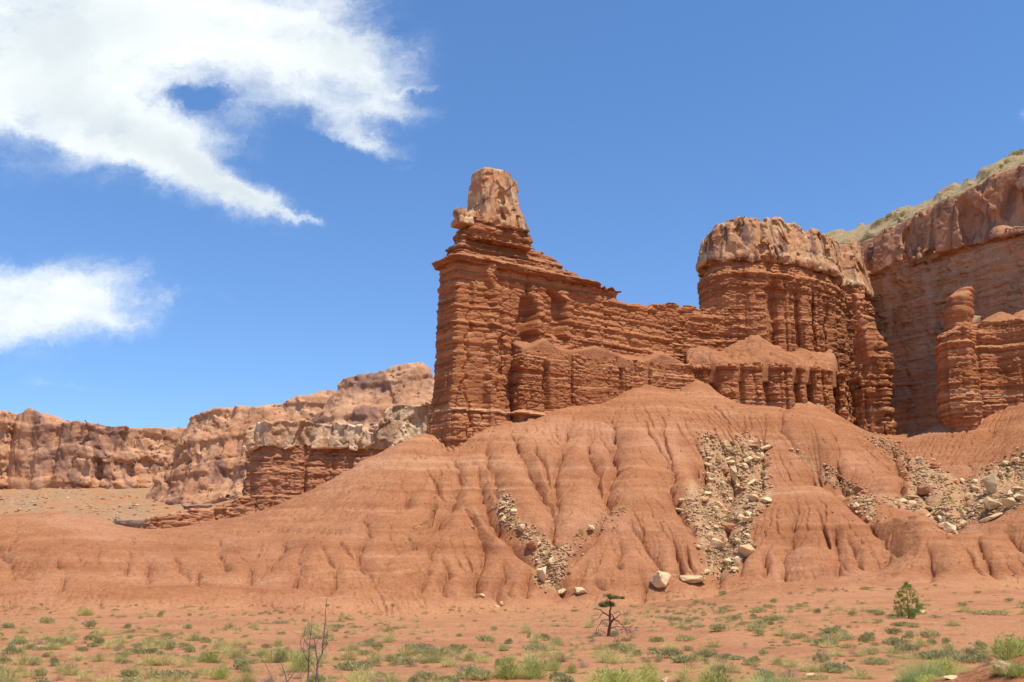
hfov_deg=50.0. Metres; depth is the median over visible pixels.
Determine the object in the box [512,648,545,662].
yellow brush
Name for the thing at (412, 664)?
dry shrub
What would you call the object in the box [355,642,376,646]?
sagebrush mat
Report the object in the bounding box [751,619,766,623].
sagebrush mat
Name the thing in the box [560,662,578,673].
lime brush
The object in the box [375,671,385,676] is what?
sagebrush
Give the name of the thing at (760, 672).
sagebrush
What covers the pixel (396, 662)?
sagebrush
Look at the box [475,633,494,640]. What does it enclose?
sagebrush mat
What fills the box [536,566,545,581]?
boulder
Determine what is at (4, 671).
yellow brush
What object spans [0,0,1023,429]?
sky
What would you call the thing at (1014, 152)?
sagebrush
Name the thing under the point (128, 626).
sagebrush
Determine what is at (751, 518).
boulder
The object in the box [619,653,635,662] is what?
yellow brush
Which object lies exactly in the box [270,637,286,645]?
yellow brush
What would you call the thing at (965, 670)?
yellow brush
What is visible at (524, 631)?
yellow brush
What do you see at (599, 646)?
yellow brush
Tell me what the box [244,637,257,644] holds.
yellow brush
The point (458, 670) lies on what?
dry shrub
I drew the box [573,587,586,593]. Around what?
boulder
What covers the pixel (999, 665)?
boulder
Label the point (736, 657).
sagebrush mat
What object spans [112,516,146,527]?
rock ledge
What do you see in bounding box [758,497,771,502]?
boulder
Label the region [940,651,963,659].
sagebrush mat
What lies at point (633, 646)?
yellow brush
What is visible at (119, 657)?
yellow brush
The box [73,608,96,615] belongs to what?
lime brush
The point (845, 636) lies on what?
sagebrush mat
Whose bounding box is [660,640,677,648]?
yellow brush
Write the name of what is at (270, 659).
yellow brush
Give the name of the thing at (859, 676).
yellow brush
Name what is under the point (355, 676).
yellow brush
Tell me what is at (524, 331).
rock tower
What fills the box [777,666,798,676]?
dry shrub
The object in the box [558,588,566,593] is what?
boulder
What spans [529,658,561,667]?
sagebrush mat
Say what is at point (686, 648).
sagebrush
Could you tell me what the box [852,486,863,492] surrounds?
boulder
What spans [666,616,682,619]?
sagebrush mat
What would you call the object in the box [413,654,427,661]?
yellow brush
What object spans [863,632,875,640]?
sagebrush
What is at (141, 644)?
sagebrush mat
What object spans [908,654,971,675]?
lime brush
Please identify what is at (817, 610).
sagebrush
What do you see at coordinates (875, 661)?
sagebrush mat
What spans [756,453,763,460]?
boulder
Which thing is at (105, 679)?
yellow brush
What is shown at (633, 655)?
yellow brush
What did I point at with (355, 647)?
yellow brush
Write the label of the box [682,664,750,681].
lime brush
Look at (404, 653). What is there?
yellow brush
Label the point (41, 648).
sagebrush mat
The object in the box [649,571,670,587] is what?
boulder
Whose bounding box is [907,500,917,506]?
boulder
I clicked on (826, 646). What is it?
yellow brush
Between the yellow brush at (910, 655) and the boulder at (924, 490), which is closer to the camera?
the yellow brush at (910, 655)
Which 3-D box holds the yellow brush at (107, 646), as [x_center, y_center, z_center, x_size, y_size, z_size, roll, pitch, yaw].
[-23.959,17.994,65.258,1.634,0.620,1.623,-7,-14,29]
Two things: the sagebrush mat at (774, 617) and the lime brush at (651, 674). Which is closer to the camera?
the lime brush at (651, 674)
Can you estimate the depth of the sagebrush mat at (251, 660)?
54.29 m
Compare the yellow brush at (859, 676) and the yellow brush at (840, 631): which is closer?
the yellow brush at (859, 676)
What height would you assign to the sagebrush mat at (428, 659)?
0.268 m
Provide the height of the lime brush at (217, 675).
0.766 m
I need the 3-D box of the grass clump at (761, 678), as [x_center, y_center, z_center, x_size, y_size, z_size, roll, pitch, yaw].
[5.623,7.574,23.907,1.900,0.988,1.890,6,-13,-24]
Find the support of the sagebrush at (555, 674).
on the ground
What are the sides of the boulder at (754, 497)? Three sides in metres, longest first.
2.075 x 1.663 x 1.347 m
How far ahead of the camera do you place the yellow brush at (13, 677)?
43.47 m
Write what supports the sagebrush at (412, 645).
on the ground
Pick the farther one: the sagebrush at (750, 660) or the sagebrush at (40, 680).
the sagebrush at (750, 660)
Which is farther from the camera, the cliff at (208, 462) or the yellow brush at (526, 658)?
the cliff at (208, 462)
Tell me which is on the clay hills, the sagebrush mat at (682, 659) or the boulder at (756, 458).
the boulder at (756, 458)
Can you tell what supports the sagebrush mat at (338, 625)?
on the ground
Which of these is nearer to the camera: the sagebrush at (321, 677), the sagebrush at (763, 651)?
the sagebrush at (321, 677)
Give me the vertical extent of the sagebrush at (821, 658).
0.526 m
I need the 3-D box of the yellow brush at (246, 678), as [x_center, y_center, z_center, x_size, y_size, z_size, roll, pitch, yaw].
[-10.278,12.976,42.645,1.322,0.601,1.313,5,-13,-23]
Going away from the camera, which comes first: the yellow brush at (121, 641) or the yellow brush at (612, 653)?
the yellow brush at (612, 653)
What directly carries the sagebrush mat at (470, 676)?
on the ground
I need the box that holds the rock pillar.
[847,287,896,434]
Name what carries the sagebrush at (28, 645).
on the ground
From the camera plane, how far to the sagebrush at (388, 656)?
55.33 m
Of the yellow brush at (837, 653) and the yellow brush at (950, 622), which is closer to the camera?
the yellow brush at (837, 653)
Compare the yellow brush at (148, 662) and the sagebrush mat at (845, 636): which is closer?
the yellow brush at (148, 662)
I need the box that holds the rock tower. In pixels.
[426,167,694,449]
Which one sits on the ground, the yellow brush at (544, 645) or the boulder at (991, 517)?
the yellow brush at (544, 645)
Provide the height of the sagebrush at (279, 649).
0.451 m
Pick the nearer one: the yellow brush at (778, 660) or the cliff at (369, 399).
the yellow brush at (778, 660)
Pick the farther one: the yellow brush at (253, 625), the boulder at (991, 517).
the boulder at (991, 517)
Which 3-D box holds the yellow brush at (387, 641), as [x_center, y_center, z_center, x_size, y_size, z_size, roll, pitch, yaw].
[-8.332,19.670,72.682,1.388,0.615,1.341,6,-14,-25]
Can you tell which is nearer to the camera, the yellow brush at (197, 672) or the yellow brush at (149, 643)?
the yellow brush at (197, 672)
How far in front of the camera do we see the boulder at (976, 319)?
248.12 m
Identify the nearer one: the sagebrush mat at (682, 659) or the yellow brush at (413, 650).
the sagebrush mat at (682, 659)
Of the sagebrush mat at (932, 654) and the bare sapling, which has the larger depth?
the sagebrush mat at (932, 654)
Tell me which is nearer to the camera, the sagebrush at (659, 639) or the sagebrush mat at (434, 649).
the sagebrush mat at (434, 649)
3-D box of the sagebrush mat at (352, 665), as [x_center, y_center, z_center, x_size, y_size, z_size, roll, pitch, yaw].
[-7.210,14.739,50.108,2.152,0.561,1.758,-4,-13,16]
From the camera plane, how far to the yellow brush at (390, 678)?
41.06 m
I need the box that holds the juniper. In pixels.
[893,581,923,617]
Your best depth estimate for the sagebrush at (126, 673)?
45.19 m
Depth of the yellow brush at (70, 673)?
46.37 m
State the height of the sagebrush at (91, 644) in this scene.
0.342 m
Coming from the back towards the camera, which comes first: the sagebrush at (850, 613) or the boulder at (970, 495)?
the boulder at (970, 495)
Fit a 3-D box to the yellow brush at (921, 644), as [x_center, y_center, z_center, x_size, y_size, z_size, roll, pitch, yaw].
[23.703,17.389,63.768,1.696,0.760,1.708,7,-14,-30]
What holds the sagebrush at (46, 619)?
on the ground
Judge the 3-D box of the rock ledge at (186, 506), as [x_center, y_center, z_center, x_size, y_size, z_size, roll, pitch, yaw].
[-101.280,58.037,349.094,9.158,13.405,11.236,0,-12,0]
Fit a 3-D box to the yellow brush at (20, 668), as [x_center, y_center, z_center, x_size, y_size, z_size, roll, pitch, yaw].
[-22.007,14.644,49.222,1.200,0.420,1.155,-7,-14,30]
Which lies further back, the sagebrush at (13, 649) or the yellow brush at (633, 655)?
the sagebrush at (13, 649)
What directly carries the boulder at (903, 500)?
on the clay hills
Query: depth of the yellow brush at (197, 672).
47.29 m
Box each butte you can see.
[142,401,430,528]
[650,216,874,423]
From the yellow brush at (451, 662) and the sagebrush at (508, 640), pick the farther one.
the sagebrush at (508, 640)
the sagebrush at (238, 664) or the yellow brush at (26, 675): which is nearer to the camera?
the yellow brush at (26, 675)
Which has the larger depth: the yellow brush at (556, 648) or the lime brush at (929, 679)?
the yellow brush at (556, 648)
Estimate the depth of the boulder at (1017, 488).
183.73 m
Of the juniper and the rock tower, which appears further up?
the rock tower
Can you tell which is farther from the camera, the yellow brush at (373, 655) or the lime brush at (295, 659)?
the yellow brush at (373, 655)
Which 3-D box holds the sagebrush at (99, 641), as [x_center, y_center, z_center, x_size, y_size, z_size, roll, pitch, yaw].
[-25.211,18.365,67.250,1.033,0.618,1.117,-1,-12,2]
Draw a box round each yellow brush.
[0,665,16,677]
[1,668,26,681]
[1,675,25,681]
[8,650,40,664]
[13,665,32,671]
[14,627,30,632]
[17,669,32,677]
[37,634,52,639]
[44,641,60,649]
[46,659,79,672]
[50,642,67,648]
[55,634,75,644]
[57,666,84,675]
[67,651,86,658]
[72,670,95,680]
[88,650,108,661]
[89,628,103,635]
[93,675,118,681]
[97,639,117,648]
[98,626,113,635]
[108,653,128,660]
[114,660,148,675]
[115,637,127,643]
[120,647,131,654]
[134,652,160,665]
[136,662,161,678]
[137,639,157,648]
[142,676,164,681]
[144,634,159,642]
[147,651,181,665]
[155,673,172,681]
[156,641,171,648]
[165,671,192,680]
[172,655,196,666]
[176,677,194,681]
[185,632,202,639]
[188,631,203,640]
[193,664,213,674]
[199,669,211,674]
[210,638,230,646]
[210,641,223,649]
[215,641,239,653]
[221,646,251,657]
[222,621,236,627]
[230,637,244,645]
[234,669,259,681]
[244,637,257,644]
[246,622,261,627]
[249,647,266,654]
[257,649,280,662]
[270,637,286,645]
[285,648,301,660]
[299,626,314,635]
[310,623,325,630]
[310,648,332,663]
[311,631,321,638]
[335,647,363,659]
[342,673,367,681]
[344,640,362,650]
[346,663,383,678]
[351,672,375,681]
[362,647,385,660]
[376,671,407,681]
[380,633,397,640]
[381,634,393,642]
[395,645,416,656]
[409,646,422,654]
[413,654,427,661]
[422,645,447,658]
[436,653,461,666]
[458,652,475,660]
[461,648,481,658]
[468,668,493,679]
[471,653,493,662]
[505,653,520,659]
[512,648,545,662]
[517,656,539,668]
[519,623,532,628]
[519,625,533,632]
[521,647,543,657]
[525,632,543,642]
[539,641,552,650]
[542,646,567,661]
[547,643,561,649]
[548,636,568,645]
[581,618,597,627]
[587,650,608,657]
[591,642,605,649]
[592,646,624,659]
[594,651,619,662]
[594,665,622,677]
[605,656,624,662]
[617,642,639,651]
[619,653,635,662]
[620,616,631,624]
[627,651,642,656]
[635,657,657,668]
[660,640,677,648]
[663,666,699,681]
[671,621,685,627]
[674,664,695,672]
[698,665,724,674]
[700,657,729,670]
[703,637,723,646]
[719,661,746,672]
[746,623,764,630]
[770,656,786,664]
[772,626,794,635]
[773,672,798,681]
[781,658,799,666]
[794,660,819,670]
[799,635,812,641]
[811,661,829,671]
[815,639,838,647]
[822,632,842,642]
[822,646,848,655]
[833,628,851,635]
[840,665,879,678]
[855,644,879,653]
[881,645,904,652]
[886,672,904,680]
[904,653,914,658]
[908,636,933,646]
[933,638,963,651]
[944,618,959,625]
[952,605,976,611]
[955,665,974,672]
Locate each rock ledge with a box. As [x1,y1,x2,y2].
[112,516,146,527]
[179,503,212,510]
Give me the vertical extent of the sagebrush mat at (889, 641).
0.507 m
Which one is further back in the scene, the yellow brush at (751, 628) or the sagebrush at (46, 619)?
the sagebrush at (46, 619)
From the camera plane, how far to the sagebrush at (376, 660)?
52.57 m
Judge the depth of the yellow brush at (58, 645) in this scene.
64.78 m
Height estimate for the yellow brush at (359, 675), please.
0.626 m
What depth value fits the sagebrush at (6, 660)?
53.41 m
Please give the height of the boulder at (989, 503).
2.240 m
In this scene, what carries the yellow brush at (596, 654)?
on the ground
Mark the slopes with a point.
(60, 503)
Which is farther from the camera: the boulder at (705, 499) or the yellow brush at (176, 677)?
the boulder at (705, 499)
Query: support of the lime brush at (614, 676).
on the ground
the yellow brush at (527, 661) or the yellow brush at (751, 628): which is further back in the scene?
the yellow brush at (751, 628)
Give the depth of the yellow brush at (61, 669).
47.94 m
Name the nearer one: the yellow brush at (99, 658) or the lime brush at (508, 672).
the lime brush at (508, 672)
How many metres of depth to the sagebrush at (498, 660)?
50.68 m
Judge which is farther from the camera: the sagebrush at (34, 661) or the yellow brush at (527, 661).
the sagebrush at (34, 661)
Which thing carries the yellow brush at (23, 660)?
on the ground
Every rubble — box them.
[0,490,231,519]
[8,391,1023,678]
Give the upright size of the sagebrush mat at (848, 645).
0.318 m
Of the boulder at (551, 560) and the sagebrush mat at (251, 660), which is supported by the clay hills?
the boulder at (551, 560)
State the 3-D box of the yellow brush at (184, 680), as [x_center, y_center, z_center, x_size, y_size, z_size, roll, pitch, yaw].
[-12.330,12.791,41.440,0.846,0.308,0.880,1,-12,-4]
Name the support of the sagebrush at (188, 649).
on the ground
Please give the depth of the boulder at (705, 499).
193.01 m
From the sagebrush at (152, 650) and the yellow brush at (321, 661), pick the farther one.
the sagebrush at (152, 650)
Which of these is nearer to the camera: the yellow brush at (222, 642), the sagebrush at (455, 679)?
the sagebrush at (455, 679)
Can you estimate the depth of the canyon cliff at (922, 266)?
295.77 m
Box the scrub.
[0,448,1023,681]
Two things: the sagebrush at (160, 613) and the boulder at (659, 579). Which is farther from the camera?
the boulder at (659, 579)
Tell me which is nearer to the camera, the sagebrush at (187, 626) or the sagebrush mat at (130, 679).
the sagebrush mat at (130, 679)
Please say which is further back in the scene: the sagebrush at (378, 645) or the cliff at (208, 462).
the cliff at (208, 462)
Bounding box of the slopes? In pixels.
[0,422,938,523]
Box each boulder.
[517,524,524,531]
[526,541,537,549]
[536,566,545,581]
[547,557,554,564]
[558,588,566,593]
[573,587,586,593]
[587,525,594,529]
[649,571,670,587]
[671,574,705,583]
[703,497,709,502]
[704,534,714,541]
[706,472,712,477]
[707,477,715,481]
[710,538,723,547]
[712,506,719,512]
[715,501,723,506]
[716,453,722,462]
[721,521,736,532]
[721,558,730,563]
[725,448,734,453]
[730,466,736,481]
[733,556,739,565]
[734,537,740,542]
[736,514,744,520]
[739,544,754,556]
[742,463,748,468]
[743,516,754,520]
[744,456,752,462]
[747,479,757,484]
[747,494,758,501]
[752,441,759,447]
[752,455,762,461]
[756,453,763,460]
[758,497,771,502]
[760,444,770,449]
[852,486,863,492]
[853,502,859,508]
[900,498,908,503]
[904,453,911,459]
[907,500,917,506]
[917,486,932,495]
[938,475,947,479]
[938,522,955,532]
[943,674,958,679]
[960,519,967,525]
[964,493,973,498]
[973,315,979,323]
[978,510,1011,523]
[982,469,997,493]
[983,497,1001,509]
[992,661,1009,675]
[1002,497,1015,508]
[1006,490,1013,495]
[1011,486,1023,490]
[1012,457,1019,462]
[1013,494,1023,499]
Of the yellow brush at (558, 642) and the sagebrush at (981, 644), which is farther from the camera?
the yellow brush at (558, 642)
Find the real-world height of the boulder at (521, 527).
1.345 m
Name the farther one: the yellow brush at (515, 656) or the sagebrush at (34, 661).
the yellow brush at (515, 656)
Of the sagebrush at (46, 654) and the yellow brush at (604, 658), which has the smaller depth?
the yellow brush at (604, 658)
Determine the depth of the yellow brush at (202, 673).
46.44 m
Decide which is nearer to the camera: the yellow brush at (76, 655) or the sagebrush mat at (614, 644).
the yellow brush at (76, 655)
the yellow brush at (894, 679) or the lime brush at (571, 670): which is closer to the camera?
the yellow brush at (894, 679)
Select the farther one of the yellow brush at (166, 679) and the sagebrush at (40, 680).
the yellow brush at (166, 679)
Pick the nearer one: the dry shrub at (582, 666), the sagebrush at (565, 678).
the sagebrush at (565, 678)
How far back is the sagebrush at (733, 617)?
95.72 m
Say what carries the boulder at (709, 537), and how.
on the clay hills
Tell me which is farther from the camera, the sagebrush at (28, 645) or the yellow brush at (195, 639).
the yellow brush at (195, 639)
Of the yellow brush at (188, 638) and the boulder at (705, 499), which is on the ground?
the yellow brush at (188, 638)
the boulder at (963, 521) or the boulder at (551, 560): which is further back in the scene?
the boulder at (963, 521)
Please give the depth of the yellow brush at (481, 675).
43.60 m
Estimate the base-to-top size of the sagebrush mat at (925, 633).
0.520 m
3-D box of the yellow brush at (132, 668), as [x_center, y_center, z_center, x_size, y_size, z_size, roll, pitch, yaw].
[-15.987,13.744,46.160,1.700,0.726,1.689,-2,-12,8]
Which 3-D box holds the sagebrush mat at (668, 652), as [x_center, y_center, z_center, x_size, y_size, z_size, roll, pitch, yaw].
[7.913,15.863,56.116,1.732,0.589,1.932,7,-14,-29]
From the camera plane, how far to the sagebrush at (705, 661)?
50.81 m
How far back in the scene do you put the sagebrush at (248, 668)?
48.01 m
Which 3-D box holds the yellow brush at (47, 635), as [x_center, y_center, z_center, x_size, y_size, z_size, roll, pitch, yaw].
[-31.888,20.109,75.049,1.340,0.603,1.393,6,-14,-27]
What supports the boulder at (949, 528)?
on the clay hills
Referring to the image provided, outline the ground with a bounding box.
[0,557,1023,681]
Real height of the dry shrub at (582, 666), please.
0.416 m
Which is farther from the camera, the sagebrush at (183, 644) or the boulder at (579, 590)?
the boulder at (579, 590)
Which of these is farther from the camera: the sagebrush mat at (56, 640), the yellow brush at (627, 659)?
the sagebrush mat at (56, 640)
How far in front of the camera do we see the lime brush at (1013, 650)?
20.06 m
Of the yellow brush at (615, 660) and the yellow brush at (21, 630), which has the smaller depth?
the yellow brush at (615, 660)
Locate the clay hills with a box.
[0,379,1023,611]
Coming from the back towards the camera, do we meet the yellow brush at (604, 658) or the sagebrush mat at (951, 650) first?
the sagebrush mat at (951, 650)
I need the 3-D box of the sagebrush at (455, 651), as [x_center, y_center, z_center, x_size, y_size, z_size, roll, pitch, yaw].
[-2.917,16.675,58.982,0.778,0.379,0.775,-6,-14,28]
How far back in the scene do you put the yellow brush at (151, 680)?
41.81 m
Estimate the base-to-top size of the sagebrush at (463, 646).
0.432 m
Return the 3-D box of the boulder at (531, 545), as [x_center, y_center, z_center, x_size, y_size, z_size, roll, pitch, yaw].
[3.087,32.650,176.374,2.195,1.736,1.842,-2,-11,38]
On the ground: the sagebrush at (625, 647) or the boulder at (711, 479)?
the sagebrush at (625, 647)
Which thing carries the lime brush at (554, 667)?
on the ground
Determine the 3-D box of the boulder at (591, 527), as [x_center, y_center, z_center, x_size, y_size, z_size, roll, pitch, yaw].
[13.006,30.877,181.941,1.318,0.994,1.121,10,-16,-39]
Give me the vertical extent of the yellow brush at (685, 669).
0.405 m
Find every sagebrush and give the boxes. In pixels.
[0,656,12,662]
[2,644,17,654]
[5,641,15,644]
[15,647,24,653]
[16,637,29,644]
[21,643,36,649]
[25,656,42,665]
[29,667,48,678]
[30,677,52,681]
[37,616,56,623]
[41,652,49,657]
[48,657,60,665]
[76,645,88,650]
[81,619,99,628]
[83,634,97,640]
[87,642,99,646]
[92,636,104,644]
[113,643,124,649]
[120,669,139,677]
[121,623,130,628]
[126,634,134,638]
[145,648,156,653]
[155,610,164,616]
[164,643,174,649]
[166,640,177,645]
[178,642,195,648]
[182,624,192,628]
[184,647,195,651]
[199,636,211,642]
[233,657,248,669]
[240,665,253,672]
[259,643,271,647]
[272,650,288,662]
[274,647,286,653]
[306,671,326,681]
[367,656,382,665]
[371,642,385,648]
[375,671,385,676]
[384,653,395,659]
[387,660,399,665]
[397,655,414,664]
[402,643,417,650]
[406,675,420,681]
[415,670,436,680]
[417,643,428,651]
[447,644,459,649]
[449,676,459,681]
[453,648,463,654]
[458,643,469,649]
[461,664,477,678]
[492,658,504,665]
[497,644,511,650]
[502,638,512,643]
[539,633,552,640]
[549,670,567,680]
[553,674,575,681]
[609,632,618,636]
[617,644,633,652]
[630,649,643,655]
[653,636,664,641]
[683,645,692,650]
[687,654,700,661]
[703,658,709,663]
[709,623,729,631]
[710,664,732,675]
[729,615,737,620]
[741,654,761,665]
[752,627,765,635]
[753,668,772,678]
[756,648,768,655]
[760,671,776,680]
[812,608,820,612]
[812,652,830,662]
[847,610,857,615]
[858,635,870,641]
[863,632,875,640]
[903,630,914,637]
[905,623,919,626]
[941,637,951,643]
[961,647,980,654]
[973,640,988,649]
[1008,150,1018,155]
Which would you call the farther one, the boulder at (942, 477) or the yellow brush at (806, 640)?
the boulder at (942, 477)
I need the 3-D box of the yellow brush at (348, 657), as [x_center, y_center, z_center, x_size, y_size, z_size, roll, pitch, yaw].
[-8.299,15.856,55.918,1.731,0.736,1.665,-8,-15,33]
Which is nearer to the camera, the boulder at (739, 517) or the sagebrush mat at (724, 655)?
the sagebrush mat at (724, 655)
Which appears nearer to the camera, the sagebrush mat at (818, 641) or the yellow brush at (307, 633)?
the sagebrush mat at (818, 641)
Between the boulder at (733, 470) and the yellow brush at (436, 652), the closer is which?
the yellow brush at (436, 652)
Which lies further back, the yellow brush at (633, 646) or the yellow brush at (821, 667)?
the yellow brush at (633, 646)
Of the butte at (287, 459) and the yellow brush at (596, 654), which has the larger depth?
the butte at (287, 459)
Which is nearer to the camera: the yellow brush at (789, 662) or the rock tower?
the yellow brush at (789, 662)
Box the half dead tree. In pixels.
[588,593,639,636]
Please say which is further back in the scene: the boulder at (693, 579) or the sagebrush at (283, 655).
the boulder at (693, 579)
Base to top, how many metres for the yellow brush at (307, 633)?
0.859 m
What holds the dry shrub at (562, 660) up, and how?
on the ground
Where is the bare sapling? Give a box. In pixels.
[261,600,335,681]
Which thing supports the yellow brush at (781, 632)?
on the ground
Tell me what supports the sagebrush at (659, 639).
on the ground
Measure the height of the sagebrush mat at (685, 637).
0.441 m
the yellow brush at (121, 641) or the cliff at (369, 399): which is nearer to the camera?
the yellow brush at (121, 641)
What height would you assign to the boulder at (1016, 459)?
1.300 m
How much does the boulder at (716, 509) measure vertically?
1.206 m
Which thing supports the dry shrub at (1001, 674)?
on the ground
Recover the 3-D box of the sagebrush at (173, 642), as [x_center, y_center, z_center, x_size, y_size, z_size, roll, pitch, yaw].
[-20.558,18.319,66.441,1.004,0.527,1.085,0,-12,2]
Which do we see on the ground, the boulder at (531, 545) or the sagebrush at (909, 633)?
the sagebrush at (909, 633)
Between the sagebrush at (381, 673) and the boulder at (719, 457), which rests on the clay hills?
the boulder at (719, 457)
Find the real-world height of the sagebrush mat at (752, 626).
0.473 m
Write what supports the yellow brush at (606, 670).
on the ground
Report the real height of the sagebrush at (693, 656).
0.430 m
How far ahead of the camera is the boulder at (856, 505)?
192.04 m
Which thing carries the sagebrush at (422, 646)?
on the ground
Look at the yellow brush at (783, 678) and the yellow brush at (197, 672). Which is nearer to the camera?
the yellow brush at (783, 678)
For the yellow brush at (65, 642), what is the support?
on the ground
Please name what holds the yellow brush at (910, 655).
on the ground
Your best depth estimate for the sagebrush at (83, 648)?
64.01 m
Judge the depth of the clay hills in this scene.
183.67 m
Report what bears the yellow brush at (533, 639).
on the ground
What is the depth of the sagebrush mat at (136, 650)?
61.02 m
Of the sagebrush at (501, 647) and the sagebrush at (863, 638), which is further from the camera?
the sagebrush at (863, 638)
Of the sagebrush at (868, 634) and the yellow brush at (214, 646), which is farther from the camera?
the sagebrush at (868, 634)
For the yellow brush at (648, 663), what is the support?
on the ground
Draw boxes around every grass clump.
[737,670,802,681]
[891,655,953,681]
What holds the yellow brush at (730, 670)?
on the ground
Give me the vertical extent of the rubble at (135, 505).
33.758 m
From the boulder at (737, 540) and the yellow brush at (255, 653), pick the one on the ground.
the yellow brush at (255, 653)
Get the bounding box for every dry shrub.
[34,638,45,644]
[49,673,68,680]
[402,660,417,666]
[453,662,467,672]
[554,652,569,661]
[577,660,589,667]
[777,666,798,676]
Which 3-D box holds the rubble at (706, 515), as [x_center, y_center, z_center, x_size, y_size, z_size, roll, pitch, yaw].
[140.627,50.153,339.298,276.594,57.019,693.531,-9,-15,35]
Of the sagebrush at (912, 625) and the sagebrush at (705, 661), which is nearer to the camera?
the sagebrush at (705, 661)
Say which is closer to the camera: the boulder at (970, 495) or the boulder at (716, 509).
the boulder at (716, 509)
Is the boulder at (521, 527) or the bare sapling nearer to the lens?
the bare sapling
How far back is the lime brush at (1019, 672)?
17.30 m
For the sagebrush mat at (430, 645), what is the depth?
64.32 m
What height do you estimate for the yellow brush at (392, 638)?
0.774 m
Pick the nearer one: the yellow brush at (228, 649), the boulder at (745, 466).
the yellow brush at (228, 649)
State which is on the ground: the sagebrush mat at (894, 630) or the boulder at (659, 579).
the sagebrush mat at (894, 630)
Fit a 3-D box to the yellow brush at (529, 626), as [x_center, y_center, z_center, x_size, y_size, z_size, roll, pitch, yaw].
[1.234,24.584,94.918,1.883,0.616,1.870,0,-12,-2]
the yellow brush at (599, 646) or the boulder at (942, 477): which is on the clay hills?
the boulder at (942, 477)
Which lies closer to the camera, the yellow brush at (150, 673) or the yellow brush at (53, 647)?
the yellow brush at (150, 673)
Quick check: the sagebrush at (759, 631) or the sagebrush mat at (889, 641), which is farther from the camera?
the sagebrush at (759, 631)
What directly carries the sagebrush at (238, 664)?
on the ground
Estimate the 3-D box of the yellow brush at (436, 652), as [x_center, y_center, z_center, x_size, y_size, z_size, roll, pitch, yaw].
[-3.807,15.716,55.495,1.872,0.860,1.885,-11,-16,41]
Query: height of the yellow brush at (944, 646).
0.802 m
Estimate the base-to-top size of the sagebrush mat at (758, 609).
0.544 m
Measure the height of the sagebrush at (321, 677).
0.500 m
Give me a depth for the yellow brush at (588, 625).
91.80 m
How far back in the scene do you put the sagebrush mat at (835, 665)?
46.91 m
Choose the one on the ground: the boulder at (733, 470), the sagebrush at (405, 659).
the sagebrush at (405, 659)
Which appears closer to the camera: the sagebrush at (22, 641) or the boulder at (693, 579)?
the sagebrush at (22, 641)
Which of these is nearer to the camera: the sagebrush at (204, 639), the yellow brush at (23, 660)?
the yellow brush at (23, 660)
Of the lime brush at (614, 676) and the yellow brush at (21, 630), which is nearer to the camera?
the lime brush at (614, 676)
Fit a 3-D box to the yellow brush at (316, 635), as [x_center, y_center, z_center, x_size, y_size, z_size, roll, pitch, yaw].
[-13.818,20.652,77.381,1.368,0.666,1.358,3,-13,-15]
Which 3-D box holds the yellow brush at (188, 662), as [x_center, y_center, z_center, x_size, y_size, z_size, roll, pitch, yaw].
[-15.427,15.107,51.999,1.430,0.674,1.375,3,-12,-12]
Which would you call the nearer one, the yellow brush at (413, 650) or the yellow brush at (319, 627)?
the yellow brush at (413, 650)
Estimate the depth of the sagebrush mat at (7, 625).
94.17 m
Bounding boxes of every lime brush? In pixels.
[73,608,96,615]
[191,649,229,662]
[208,661,231,679]
[282,649,316,672]
[487,655,528,678]
[514,655,552,678]
[545,658,560,670]
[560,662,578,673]
[573,664,662,681]
[620,664,674,681]
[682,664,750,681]
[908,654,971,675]
[917,671,943,681]
[968,632,1023,659]
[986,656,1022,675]
[1002,660,1023,676]
[1011,636,1023,646]
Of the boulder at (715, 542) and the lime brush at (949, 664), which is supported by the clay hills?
the boulder at (715, 542)
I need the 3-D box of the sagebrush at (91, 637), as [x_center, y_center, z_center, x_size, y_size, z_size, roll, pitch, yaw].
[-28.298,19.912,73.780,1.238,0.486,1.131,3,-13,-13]
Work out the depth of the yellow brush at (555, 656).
53.53 m
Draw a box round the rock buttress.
[934,286,1023,431]
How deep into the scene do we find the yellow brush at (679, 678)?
42.48 m
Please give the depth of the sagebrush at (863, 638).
66.40 m
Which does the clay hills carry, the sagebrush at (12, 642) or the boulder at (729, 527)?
the boulder at (729, 527)
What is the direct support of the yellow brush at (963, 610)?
on the ground
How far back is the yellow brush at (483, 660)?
53.46 m
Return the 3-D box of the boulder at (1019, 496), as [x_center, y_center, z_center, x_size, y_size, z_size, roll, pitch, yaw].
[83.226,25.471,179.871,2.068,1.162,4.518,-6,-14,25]
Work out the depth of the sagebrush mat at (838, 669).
46.29 m
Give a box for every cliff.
[0,408,184,489]
[145,390,335,504]
[311,361,434,427]
[825,151,1023,434]
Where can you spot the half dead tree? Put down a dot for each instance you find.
(609, 603)
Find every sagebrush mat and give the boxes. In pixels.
[0,622,14,627]
[32,646,49,650]
[44,637,73,643]
[115,659,132,662]
[115,675,143,681]
[121,648,149,653]
[133,642,155,646]
[153,668,194,677]
[231,656,259,663]
[326,624,344,628]
[331,658,376,670]
[353,649,374,654]
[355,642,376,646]
[415,642,433,647]
[418,646,453,655]
[420,657,437,662]
[436,674,460,681]
[455,667,494,679]
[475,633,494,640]
[521,643,550,650]
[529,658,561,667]
[604,642,622,649]
[645,646,683,657]
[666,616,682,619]
[669,654,694,662]
[677,634,697,640]
[696,650,717,657]
[715,652,731,659]
[727,655,745,659]
[745,623,765,629]
[750,607,767,611]
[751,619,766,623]
[766,614,784,620]
[789,632,808,636]
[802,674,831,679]
[809,637,838,645]
[820,626,844,632]
[822,661,849,670]
[829,667,846,672]
[837,634,857,639]
[839,643,859,647]
[859,658,894,664]
[870,609,885,614]
[881,636,910,643]
[884,627,902,633]
[890,621,909,625]
[890,642,919,651]
[915,630,940,636]
[915,650,945,658]
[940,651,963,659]
[941,649,959,653]
[954,653,993,662]
[962,609,1012,613]
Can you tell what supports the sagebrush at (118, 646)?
on the ground

